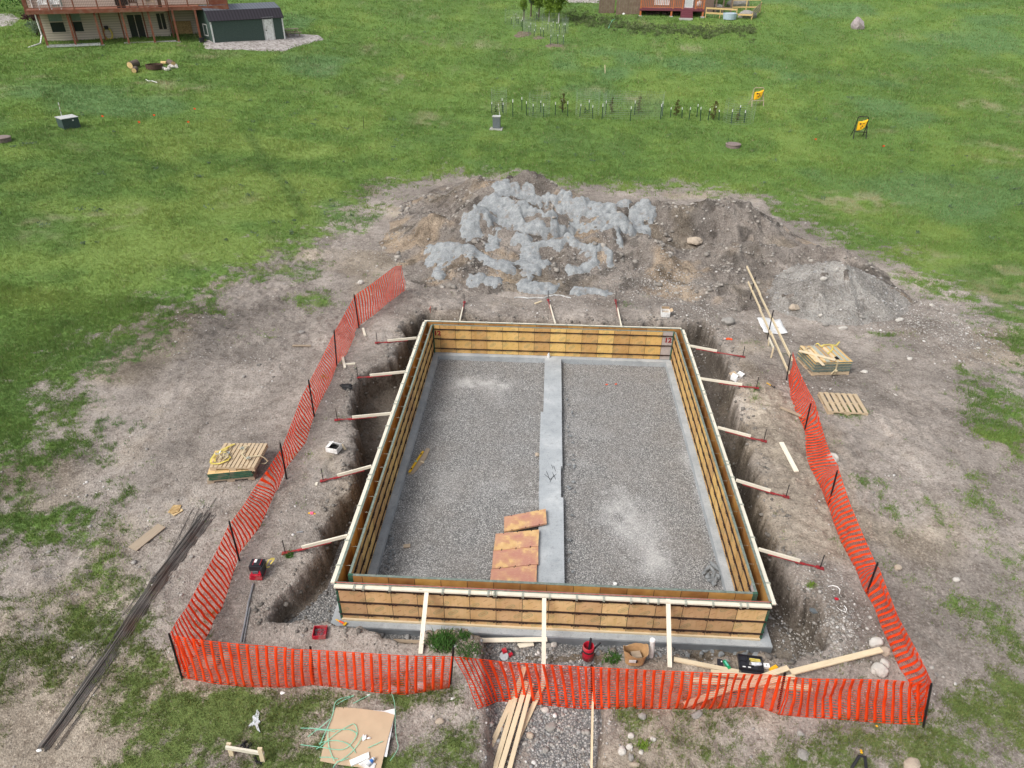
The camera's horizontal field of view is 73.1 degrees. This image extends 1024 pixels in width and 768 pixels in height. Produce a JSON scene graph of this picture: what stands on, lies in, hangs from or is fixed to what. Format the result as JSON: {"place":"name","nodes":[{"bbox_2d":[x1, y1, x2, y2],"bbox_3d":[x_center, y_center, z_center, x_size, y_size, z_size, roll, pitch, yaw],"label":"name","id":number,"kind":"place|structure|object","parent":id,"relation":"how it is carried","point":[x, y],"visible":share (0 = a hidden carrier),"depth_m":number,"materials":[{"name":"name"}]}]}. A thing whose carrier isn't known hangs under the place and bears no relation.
{"place":"outdoors","nodes":[
{"label":"outdoors","id":0,"kind":"place"},
{"bbox_2d":[0,0,1023,767],"bbox_3d":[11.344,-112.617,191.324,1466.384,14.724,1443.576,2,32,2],"label":"ground","id":1,"kind":"structure","parent":0,"point":[914,428],"depth_m":22.27,"materials":[{"name":"soil"}]},
{"bbox_2d":[0,14,19,26],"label":"pad","id":2,"kind":"object","parent":1,"relation":"on","point":[2,23],"visible":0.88,"depth_m":67.87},
{"bbox_2d":[55,114,80,129],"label":"transformer box","id":3,"kind":"object","parent":1,"relation":"on","point":[65,122],"visible":0.95,"depth_m":43.77,"materials":[{"name":"metal"}]},
{"bbox_2d":[21,0,228,47],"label":"tan house","id":4,"kind":"structure","parent":1,"relation":"on","point":[74,20],"depth_m":62.12,"materials":[{"name":"wood"}]},
{"bbox_2d":[49,21,66,32],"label":"window","id":5,"kind":"structure","parent":4,"relation":"in","point":[57,26],"depth_m":61.19,"materials":[{"name":"glass"}]},
{"bbox_2d":[125,14,146,37],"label":"glass door","id":6,"kind":"structure","parent":4,"relation":"in","point":[135,22],"depth_m":63.55,"materials":[{"name":"glass"}]},
{"bbox_2d":[155,12,167,29],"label":"window","id":7,"kind":"structure","parent":4,"relation":"in","point":[160,17],"depth_m":64.22,"materials":[{"name":"glass"}]},
{"bbox_2d":[36,498,215,751],"bbox_3d":[-8.578,5.093,16.098,0.715,0.476,6.881,4,32,6],"label":"rebar bundle","id":8,"kind":"object","parent":1,"relation":"on","point":[67,714],"visible":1,"depth_m":15.48,"materials":[{"name":"metal"}]},
{"bbox_2d":[129,524,165,550],"bbox_3d":[-9.306,3.907,17.632,0.290,0.037,0.902,15,35,21],"label":"wooden board","id":9,"kind":"object","parent":1,"relation":"on","point":[145,538],"visible":1,"depth_m":17.60,"materials":[{"name":"brown wood"}]},
{"bbox_2d":[207,451,259,483],"bbox_3d":[-7.964,2.391,19.827,1.284,0.125,1.158,-5,33,-8],"label":"pallet","id":10,"kind":"object","parent":1,"relation":"on","point":[253,477],"visible":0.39,"depth_m":19.36,"materials":[{"name":"brown wood"}]},
{"bbox_2d":[207,447,256,480],"bbox_3d":[-7.929,2.261,19.685,1.193,0.219,1.080,-5,33,-8],"label":"panel stack","id":11,"kind":"object","parent":10,"relation":"on","point":[218,474],"visible":0.42,"depth_m":19.25,"materials":[{"name":"green paint"}]},
{"bbox_2d":[209,443,267,470],"bbox_3d":[-7.761,2.070,19.666,1.286,0.126,1.175,2,32,2],"label":"pallet","id":12,"kind":"object","parent":11,"relation":"on","point":[239,457],"visible":0.96,"depth_m":19.55,"materials":[{"name":"brown wood"}]},
{"bbox_2d":[210,444,267,463],"bbox_3d":[-7.661,2.048,19.620,1.519,0.368,0.964,2,32,2],"label":"ratchet strap","id":13,"kind":"object","parent":12,"relation":"on","point":[228,452],"visible":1,"depth_m":19.50,"materials":[{"name":"fabric"}]},
{"bbox_2d":[196,2,285,42],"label":"garden shed","id":14,"kind":"structure","parent":1,"relation":"on","point":[248,21],"depth_m":65.02,"materials":[{"name":"metal"}]},
{"bbox_2d":[263,19,274,39],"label":"door","id":15,"kind":"structure","parent":14,"relation":"in","point":[268,26],"depth_m":66.48,"materials":[{"name":"white metal"}]},
{"bbox_2d":[225,742,265,761],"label":"batter board","id":16,"kind":"object","parent":1,"relation":"on","point":[231,749],"visible":0.98,"depth_m":13.12,"materials":[{"name":"wood"}]},
{"bbox_2d":[240,583,253,642],"bbox_3d":[-6.087,5.237,15.881,0.048,0.206,1.542,-3,33,-6],"label":"steel pipe","id":17,"kind":"object","parent":1,"relation":"on","point":[245,619],"visible":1,"depth_m":15.81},
{"bbox_2d":[249,558,274,579],"bbox_3d":[-6.035,4.423,16.677,0.529,0.350,0.517,2,32,2],"label":"laser tool","id":18,"kind":"object","parent":1,"relation":"on","point":[257,567],"visible":1,"depth_m":16.55,"materials":[{"name":"red plastic"}]},
{"bbox_2d":[203,33,322,50],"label":"gravel pad","id":19,"kind":"object","parent":1,"relation":"on","point":[277,44],"visible":0.59,"depth_m":65.30,"materials":[{"name":"gravel"}]},
{"bbox_2d":[170,265,404,671],"bbox_3d":[-6.324,0.428,21.843,1.168,2.136,18.370,4,33,6],"label":"safety fence","id":20,"kind":"object","parent":1,"relation":"on","point":[236,550],"visible":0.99,"depth_m":18.90,"materials":[{"name":"orange plastic"}]},
{"bbox_2d":[168,633,452,694],"bbox_3d":[-4.116,5.845,14.225,5.810,1.637,0.287,1,32,1],"label":"safety fence","id":21,"kind":"object","parent":1,"relation":"on","point":[311,667],"visible":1,"depth_m":14.12,"materials":[{"name":"orange plastic"}]},
{"bbox_2d":[312,625,327,639],"bbox_3d":[-4.294,5.553,15.445,0.292,0.115,0.292,-2,32,-3],"label":"parts tray","id":22,"kind":"object","parent":1,"relation":"on","point":[319,633],"visible":1,"depth_m":15.45,"materials":[{"name":"red plastic"}]},
{"bbox_2d":[325,441,343,453],"bbox_3d":[-5.204,1.836,20.293,0.447,0.275,0.308,10,34,15],"label":"cardboard box","id":23,"kind":"object","parent":1,"relation":"on","point":[333,447],"visible":1,"depth_m":20.29,"materials":[{"name":"cardboard"}]},
{"bbox_2d":[320,707,394,767],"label":"cardboard sheet","id":24,"kind":"object","parent":1,"relation":"on","point":[374,726],"visible":1,"depth_m":13.66,"materials":[{"name":"cardboard"}]},
{"bbox_2d":[301,693,397,767],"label":"strapping","id":25,"kind":"object","parent":24,"relation":"on","point":[328,740],"visible":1,"depth_m":13.54,"materials":[{"name":"plastic"}]},
{"bbox_2d":[349,752,375,767],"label":"packaging","id":26,"kind":"object","parent":24,"relation":"on","point":[363,760],"visible":1,"depth_m":13.18},
{"bbox_2d":[418,588,428,653],"bbox_3d":[-1.967,5.276,15.406,0.095,0.814,1.162,2,32,3],"label":"leaning brace","id":27,"kind":"object","parent":1,"relation":"on","point":[423,624],"visible":1,"depth_m":15.37,"materials":[{"name":"wood"}]},
{"bbox_2d":[424,626,460,655],"bbox_3d":[-1.595,5.694,15.289,0.945,0.306,0.772,2,32,2],"label":"grass clump","id":28,"kind":"object","parent":1,"relation":"on","point":[441,640],"visible":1,"depth_m":15.27,"materials":[{"name":"green plant"}]},
{"bbox_2d":[455,640,484,659],"bbox_3d":[-0.942,5.907,15.210,0.725,0.253,0.584,2,32,2],"label":"grass clump","id":29,"kind":"object","parent":1,"relation":"on","point":[467,653],"visible":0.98,"depth_m":15.18,"materials":[{"name":"green plant"}]},
{"bbox_2d":[489,115,502,130],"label":"utility box","id":30,"kind":"object","parent":1,"relation":"on","point":[497,122],"visible":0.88,"depth_m":52.10,"materials":[{"name":"grey metal"}]},
{"bbox_2d":[492,681,517,746],"bbox_3d":[-0.141,6.950,14.527,0.100,0.088,1.932,13,34,19],"label":"wooden board","id":31,"kind":"object","parent":1,"relation":"on","point":[501,723],"visible":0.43,"depth_m":14.38,"materials":[{"name":"wood"}]},
{"bbox_2d":[499,647,514,660],"bbox_3d":[-0.134,6.158,15.775,0.333,0.161,0.255,-14,35,-21],"label":"circular saw","id":32,"kind":"object","parent":1,"relation":"on","point":[504,654],"visible":1,"depth_m":15.74,"materials":[{"name":"red plastic"}]},
{"bbox_2d":[493,666,525,767],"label":"wooden board","id":33,"kind":"object","parent":1,"relation":"on","point":[505,733],"visible":0.78,"depth_m":14.26,"materials":[{"name":"wood"}]},
{"bbox_2d":[498,681,528,767],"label":"wooden board","id":34,"kind":"object","parent":33,"relation":"on","point":[511,732],"visible":1,"depth_m":14.12,"materials":[{"name":"wood"}]},
{"bbox_2d":[0,0,1023,767],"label":"grass","id":35,"kind":"structure","parent":1,"relation":"on","point":[136,310],"depth_m":43.75,"materials":[{"name":"plant"}]},
{"bbox_2d":[1,173,1023,767],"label":"loose stones","id":36,"kind":"object","parent":1,"relation":"on","point":[587,731],"visible":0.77,"depth_m":18.25,"materials":[{"name":"stone"}]},
{"bbox_2d":[482,637,546,642],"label":"wooden board","id":37,"kind":"object","parent":1,"relation":"on","point":[515,639],"visible":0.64,"depth_m":15.99,"materials":[{"name":"wood"}]},
{"bbox_2d":[507,684,533,767],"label":"wooden board","id":38,"kind":"object","parent":1,"relation":"on","point":[518,733],"visible":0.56,"depth_m":14.11,"materials":[{"name":"wood"}]},
{"bbox_2d":[519,682,545,741],"bbox_3d":[0.384,6.925,14.557,0.100,0.108,1.463,14,35,21],"label":"wooden board","id":39,"kind":"object","parent":1,"relation":"on","point":[530,712],"visible":0.71,"depth_m":14.56,"materials":[{"name":"wood"}]},
{"bbox_2d":[541,598,545,683],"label":"leaning brace","id":40,"kind":"object","parent":1,"relation":"on","point":[543,632],"visible":0.86,"depth_m":15.34,"materials":[{"name":"wood"}]},
{"bbox_2d":[252,307,842,680],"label":"edge clods","id":41,"kind":"object","parent":1,"relation":"on","point":[769,656],"visible":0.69,"depth_m":17.43,"materials":[{"name":"soil"}]},
{"bbox_2d":[540,0,556,21],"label":"tree","id":42,"kind":"object","parent":1,"relation":"on","point":[549,8],"visible":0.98,"depth_m":81.07,"materials":[{"name":"green plant"}]},
{"bbox_2d":[292,498,805,767],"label":"trench gravel","id":43,"kind":"structure","parent":1,"relation":"on","point":[407,637],"depth_m":15.29,"materials":[{"name":"gravel"}]},
{"bbox_2d":[378,359,723,590],"bbox_3d":[1.181,2.399,21.836,9.300,0.107,12.600,2,32,2],"label":"gravel bed","id":44,"kind":"object","parent":1,"relation":"on","point":[449,563],"visible":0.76,"depth_m":21.06,"materials":[{"name":"gravel"}]},
{"bbox_2d":[408,448,429,474],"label":"wooden board","id":45,"kind":"object","parent":44,"relation":"on","point":[423,457],"visible":1,"depth_m":21.74,"materials":[{"name":"brown wood"}]},
{"bbox_2d":[492,546,537,568],"bbox_3d":[0.093,4.534,18.005,1.305,0.054,0.615,-4,33,-7],"label":"form panel","id":46,"kind":"object","parent":44,"relation":"on","point":[517,557],"visible":1,"depth_m":17.98,"materials":[{"name":"brown wood"}]},
{"bbox_2d":[494,530,538,550],"bbox_3d":[0.129,4.193,18.515,1.323,0.054,0.607,-4,33,-7],"label":"form panel","id":47,"kind":"object","parent":44,"relation":"on","point":[516,540],"visible":1,"depth_m":18.48,"materials":[{"name":"brown wood"}]},
{"bbox_2d":[566,398,575,572],"bbox_3d":[1.825,2.704,21.336,0.302,0.110,8.223,2,32,3],"label":"spilled rubble","id":48,"kind":"object","parent":44,"relation":"on","point":[570,488],"visible":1,"depth_m":20.90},
{"bbox_2d":[702,561,720,585],"bbox_3d":[5.167,4.891,17.824,0.455,0.142,0.748,21,38,29],"label":"rubble heap","id":49,"kind":"object","parent":44,"relation":"on","point":[713,577],"visible":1,"depth_m":17.76,"materials":[{"name":"stone"}]},
{"bbox_2d":[331,352,772,652],"bbox_3d":[1.206,2.373,21.822,10.270,0.302,13.555,2,32,2],"label":"concrete footing","id":50,"kind":"object","parent":1,"relation":"on","point":[550,567],"visible":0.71,"depth_m":19.55,"materials":[{"name":"grey concrete"}]},
{"bbox_2d":[331,321,427,612],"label":"form wall","id":51,"kind":"structure","parent":50,"relation":"on","point":[345,560],"depth_m":19.43,"materials":[{"name":"brown wood"}]},
{"bbox_2d":[282,534,347,554],"bbox_3d":[-4.884,4.043,17.170,1.688,0.685,0.100,-3,32,-5],"label":"wall brace","id":52,"kind":"object","parent":51,"relation":"attached to","point":[315,544],"depth_m":17.10,"materials":[{"name":"red paint"}]},
{"bbox_2d":[320,465,371,482],"bbox_3d":[-4.634,2.516,19.302,1.454,0.623,0.100,-7,33,-12],"label":"wall brace","id":53,"kind":"object","parent":51,"relation":"attached to","point":[350,472],"depth_m":19.28,"materials":[{"name":"red paint"}]},
{"bbox_2d":[334,408,390,420],"bbox_3d":[-4.646,0.978,21.493,1.761,0.625,0.100,-3,32,-5],"label":"wall brace","id":54,"kind":"object","parent":51,"relation":"attached to","point":[364,416],"depth_m":21.50,"materials":[{"name":"red paint"}]},
{"bbox_2d":[356,367,404,379],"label":"wall brace","id":55,"kind":"object","parent":51,"relation":"attached to","point":[383,374],"depth_m":23.64,"materials":[{"name":"red paint"}]},
{"bbox_2d":[375,334,416,343],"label":"wall brace","id":56,"kind":"object","parent":51,"relation":"attached to","point":[399,339],"depth_m":25.58,"materials":[{"name":"red paint"}]},
{"bbox_2d":[349,325,433,573],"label":"form wall","id":57,"kind":"structure","parent":50,"relation":"on","point":[363,556],"depth_m":20.00,"materials":[{"name":"brown wood"}]},
{"bbox_2d":[490,565,536,581],"bbox_3d":[0.041,4.877,17.480,1.303,0.054,0.607,-4,33,-7],"label":"form panel","id":58,"kind":"object","parent":50,"relation":"on","point":[527,573],"visible":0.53,"depth_m":17.53,"materials":[{"name":"brown wood"}]},
{"bbox_2d":[504,509,546,532],"bbox_3d":[0.369,3.785,19.145,1.369,0.054,0.564,-8,33,-13],"label":"form panel","id":59,"kind":"object","parent":50,"relation":"on","point":[531,519],"visible":1,"depth_m":19.11,"materials":[{"name":"brown wood"}]},
{"bbox_2d":[424,320,680,339],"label":"form wall","id":60,"kind":"structure","parent":50,"relation":"on","point":[486,323],"depth_m":26.63,"materials":[{"name":"brown wood"}]},
{"bbox_2d":[334,581,771,640],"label":"form wall","id":61,"kind":"structure","parent":50,"relation":"on","point":[593,612],"depth_m":15.86,"materials":[{"name":"yellow wood"}]},
{"bbox_2d":[338,582,760,601],"bbox_3d":[0.864,4.690,15.573,9.810,0.015,0.020,2,32,2],"label":"string line","id":62,"kind":"object","parent":61,"relation":"on","point":[555,592],"visible":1,"depth_m":15.56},
{"bbox_2d":[348,573,757,600],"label":"form wall","id":63,"kind":"structure","parent":50,"relation":"on","point":[561,587],"depth_m":15.82,"materials":[{"name":"brown wood"}]},
{"bbox_2d":[432,324,674,359],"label":"form wall","id":64,"kind":"structure","parent":50,"relation":"on","point":[580,342],"depth_m":26.68,"materials":[{"name":"yellow wood"}]},
{"bbox_2d":[384,522,758,658],"bbox_3d":[0.649,5.157,16.897,10.296,0.898,2.222,14,35,21],"label":"spilled rubble","id":65,"kind":"object","parent":50,"relation":"on","point":[687,654],"visible":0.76,"depth_m":15.90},
{"bbox_2d":[671,332,756,591],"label":"form wall","id":66,"kind":"structure","parent":50,"relation":"on","point":[737,562],"depth_m":19.59,"materials":[{"name":"yellow wood"}]},
{"bbox_2d":[679,329,775,620],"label":"form wall","id":67,"kind":"structure","parent":50,"relation":"on","point":[760,579],"depth_m":18.97,"materials":[{"name":"brown wood"}]},
{"bbox_2d":[690,345,744,357],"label":"wall brace","id":68,"kind":"object","parent":67,"relation":"attached to","point":[704,349],"depth_m":25.14,"materials":[{"name":"red paint"}]},
{"bbox_2d":[700,377,758,389],"bbox_3d":[7.301,-0.087,23.178,1.935,0.655,0.100,9,33,13],"label":"wall brace","id":69,"kind":"object","parent":67,"relation":"attached to","point":[727,382],"depth_m":23.20,"materials":[{"name":"red paint"}]},
{"bbox_2d":[717,426,766,442],"bbox_3d":[6.950,1.485,20.857,1.470,0.600,0.100,11,34,16],"label":"wall brace","id":70,"kind":"object","parent":67,"relation":"attached to","point":[735,432],"depth_m":20.87,"materials":[{"name":"red paint"}]},
{"bbox_2d":[736,479,789,498],"bbox_3d":[6.832,2.851,18.840,1.444,0.600,0.100,10,33,14],"label":"wall brace","id":71,"kind":"object","parent":67,"relation":"attached to","point":[755,486],"depth_m":18.84,"materials":[{"name":"red paint"}]},
{"bbox_2d":[758,547,824,569],"bbox_3d":[6.738,4.223,16.693,1.569,0.600,0.100,8,33,12],"label":"wall brace","id":72,"kind":"object","parent":67,"relation":"attached to","point":[784,557],"depth_m":16.68,"materials":[{"name":"red paint"}]},
{"bbox_2d":[553,0,569,22],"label":"tree","id":73,"kind":"object","parent":1,"relation":"on","point":[557,6],"visible":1,"depth_m":80.48,"materials":[{"name":"green plant"}]},
{"bbox_2d":[580,638,600,661],"bbox_3d":[1.734,5.872,15.266,0.418,0.582,0.278,10,33,14],"label":"bucket bag","id":74,"kind":"object","parent":1,"relation":"on","point":[588,650],"visible":1,"depth_m":15.24,"materials":[{"name":"red plastic"}]},
{"bbox_2d":[590,692,593,767],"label":"wooden board","id":75,"kind":"object","parent":1,"relation":"on","point":[592,718],"visible":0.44,"depth_m":13.81,"materials":[{"name":"wood"}]},
{"bbox_2d":[599,0,614,12],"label":"privacy wall","id":76,"kind":"structure","parent":1,"relation":"on","point":[606,7],"depth_m":85.85,"materials":[{"name":"brown wood"}]},
{"bbox_2d":[601,648,622,664],"bbox_3d":[2.192,6.040,15.067,0.506,0.343,0.427,11,34,16],"label":"grass clump","id":77,"kind":"object","parent":1,"relation":"on","point":[617,657],"visible":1,"depth_m":15.01,"materials":[{"name":"green plant"}]},
{"bbox_2d":[450,647,789,713],"bbox_3d":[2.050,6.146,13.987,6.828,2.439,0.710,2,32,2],"label":"safety fence","id":78,"kind":"object","parent":1,"relation":"on","point":[653,684],"visible":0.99,"depth_m":13.97,"materials":[{"name":"orange plastic"}]},
{"bbox_2d":[616,0,640,14],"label":"privacy wall","id":79,"kind":"structure","parent":1,"relation":"on","point":[626,5],"depth_m":84.57,"materials":[{"name":"brown wood"}]},
{"bbox_2d":[623,643,648,665],"bbox_3d":[2.631,5.768,14.749,0.540,0.467,0.347,2,32,2],"label":"paper bag","id":80,"kind":"object","parent":1,"relation":"on","point":[635,654],"visible":1,"depth_m":14.77,"materials":[{"name":"brown paper"}]},
{"bbox_2d":[379,169,917,312],"bbox_3d":[5.122,-8.274,34.512,25.200,3.289,17.710,2,32,2],"label":"dirt heap","id":81,"kind":"object","parent":1,"relation":"on","point":[736,224],"visible":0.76,"depth_m":31.97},
{"bbox_2d":[423,179,656,296],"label":"concrete washout","id":82,"kind":"structure","parent":81,"relation":"on","point":[530,262],"depth_m":33.51,"materials":[{"name":"concrete"}]},
{"bbox_2d":[373,175,907,323],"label":"heap clods","id":83,"kind":"object","parent":81,"relation":"on","point":[553,265],"visible":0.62,"depth_m":31.87,"materials":[{"name":"soil"}]},
{"bbox_2d":[562,9,757,42],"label":"bank weeds","id":84,"kind":"object","parent":1,"relation":"on","point":[673,31],"visible":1,"depth_m":78.39,"materials":[{"name":"green plant"}]},
{"bbox_2d":[666,599,671,667],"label":"leaning brace","id":85,"kind":"object","parent":1,"relation":"on","point":[668,630],"visible":1,"depth_m":15.08,"materials":[{"name":"wood"}]},
{"bbox_2d":[638,0,714,20],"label":"brown house","id":86,"kind":"structure","parent":1,"relation":"on","point":[687,9],"depth_m":83.58,"materials":[{"name":"wood"}]},
{"bbox_2d":[674,657,738,671],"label":"wooden board","id":87,"kind":"object","parent":1,"relation":"on","point":[696,663],"visible":1,"depth_m":14.80,"materials":[{"name":"wood"}]},
{"bbox_2d":[705,0,761,19],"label":"rail fence","id":88,"kind":"object","parent":1,"relation":"on","point":[758,7],"visible":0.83,"depth_m":82.96,"materials":[{"name":"brown wood"}]},
{"bbox_2d":[683,665,788,704],"bbox_3d":[4.689,6.288,14.379,2.470,0.193,0.120,-10,34,-15],"label":"wooden board","id":89,"kind":"object","parent":1,"relation":"on","point":[781,670],"visible":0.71,"depth_m":14.47,"materials":[{"name":"wood"}]},
{"bbox_2d":[726,674,795,691],"bbox_3d":[5.189,6.230,14.388,1.518,0.121,0.110,-5,33,-8],"label":"wooden board","id":90,"kind":"object","parent":89,"relation":"on","point":[762,681],"visible":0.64,"depth_m":14.37,"materials":[{"name":"wood"}]},
{"bbox_2d":[789,647,882,675],"bbox_3d":[6.912,5.895,14.703,2.164,0.118,0.130,-7,33,-11],"label":"wooden board","id":91,"kind":"object","parent":90,"relation":"on","point":[836,660],"visible":1,"depth_m":14.68,"materials":[{"name":"wood"}]},
{"bbox_2d":[737,653,763,673],"bbox_3d":[5.106,6.015,14.736,0.523,0.111,0.493,5,33,7],"label":"tool case","id":92,"kind":"object","parent":1,"relation":"on","point":[756,666],"visible":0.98,"depth_m":14.74,"materials":[{"name":"black plastic"}]},
{"bbox_2d":[711,669,793,683],"bbox_3d":[5.050,6.170,14.555,1.681,0.056,0.120,4,32,6],"label":"wooden board","id":93,"kind":"object","parent":1,"relation":"on","point":[733,673],"visible":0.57,"depth_m":14.59,"materials":[{"name":"wood"}]},
{"bbox_2d":[693,678,812,691],"bbox_3d":[5.005,6.270,14.429,2.478,0.039,0.130,3,32,3],"label":"wooden board","id":94,"kind":"object","parent":1,"relation":"on","point":[715,680],"visible":0.43,"depth_m":14.42,"materials":[{"name":"wood"}]},
{"bbox_2d":[746,266,792,379],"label":"wooden boards","id":95,"kind":"object","parent":1,"relation":"on","point":[775,325],"visible":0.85,"depth_m":26.00,"materials":[{"name":"beige wood"}]},
{"bbox_2d":[757,317,787,333],"bbox_3d":[10.253,-2.308,27.244,1.005,0.156,1.364,2,32,2],"label":"plastic sheet","id":96,"kind":"object","parent":1,"relation":"on","point":[781,327],"visible":0.7,"depth_m":27.26,"materials":[{"name":"white plastic"}]},
{"bbox_2d":[779,442,798,471],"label":"wooden board","id":97,"kind":"object","parent":1,"relation":"on","point":[789,457],"visible":1,"depth_m":20.06,"materials":[{"name":"wood"}]},
{"bbox_2d":[797,357,848,375],"bbox_3d":[11.080,-0.663,24.643,1.396,0.126,1.159,-2,32,-3],"label":"pallet","id":98,"kind":"object","parent":1,"relation":"on","point":[825,373],"visible":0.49,"depth_m":24.18,"materials":[{"name":"brown wood"}]},
{"bbox_2d":[797,345,852,371],"bbox_3d":[11.088,-0.914,24.513,1.438,0.410,1.226,-2,32,-3],"label":"panel stack","id":99,"kind":"object","parent":98,"relation":"on","point":[812,363],"visible":0.96,"depth_m":24.19,"materials":[{"name":"brown wood"}]},
{"bbox_2d":[765,261,911,325],"bbox_3d":[13.834,-4.081,29.186,6.230,1.823,5.740,2,32,2],"label":"gravel heap","id":100,"kind":"object","parent":1,"relation":"on","point":[826,294],"visible":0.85,"depth_m":28.53,"materials":[{"name":"gravel"}]},
{"bbox_2d":[817,392,867,415],"bbox_3d":[10.793,0.649,22.560,1.296,0.126,1.194,2,32,2],"label":"pallet","id":101,"kind":"object","parent":1,"relation":"on","point":[837,397],"visible":1,"depth_m":22.51,"materials":[{"name":"brown wood"}]},
{"bbox_2d":[780,677,932,727],"bbox_3d":[6.796,6.271,13.633,2.856,1.416,0.298,3,32,4],"label":"safety fence","id":102,"kind":"object","parent":1,"relation":"on","point":[859,695],"visible":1,"depth_m":13.62,"materials":[{"name":"orange plastic"}]},
{"bbox_2d":[851,17,864,29],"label":"boulder","id":103,"kind":"object","parent":1,"relation":"on","point":[857,23],"visible":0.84,"depth_m":77.47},
{"bbox_2d":[850,116,868,138],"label":"target stand","id":104,"kind":"object","parent":1,"relation":"on","point":[861,125],"visible":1,"depth_m":49.73,"materials":[{"name":"yellow metal"}]},
{"bbox_2d":[788,354,931,719],"bbox_3d":[8.764,2.760,18.674,0.635,1.502,12.706,3,32,5],"label":"safety fence","id":105,"kind":"object","parent":1,"relation":"on","point":[871,583],"visible":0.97,"depth_m":17.30,"materials":[{"name":"orange plastic"}]},
{"bbox_2d":[869,636,883,647],"bbox_3d":[7.994,5.686,15.174,0.340,0.191,0.238,-18,37,-27],"label":"rock","id":106,"kind":"object","parent":1,"relation":"on","point":[875,642],"visible":0.94,"depth_m":15.11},
{"bbox_2d":[871,662,888,677],"bbox_3d":[7.793,6.064,14.643,0.368,0.285,0.329,2,32,2],"label":"rock","id":107,"kind":"object","parent":1,"relation":"on","point":[880,670],"visible":1,"depth_m":14.55,"materials":[{"name":"stone"}]},
{"bbox_2d":[903,757,920,767],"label":"rock","id":108,"kind":"object","parent":1,"relation":"on","point":[911,762],"visible":1,"depth_m":13.11,"materials":[{"name":"stone"}]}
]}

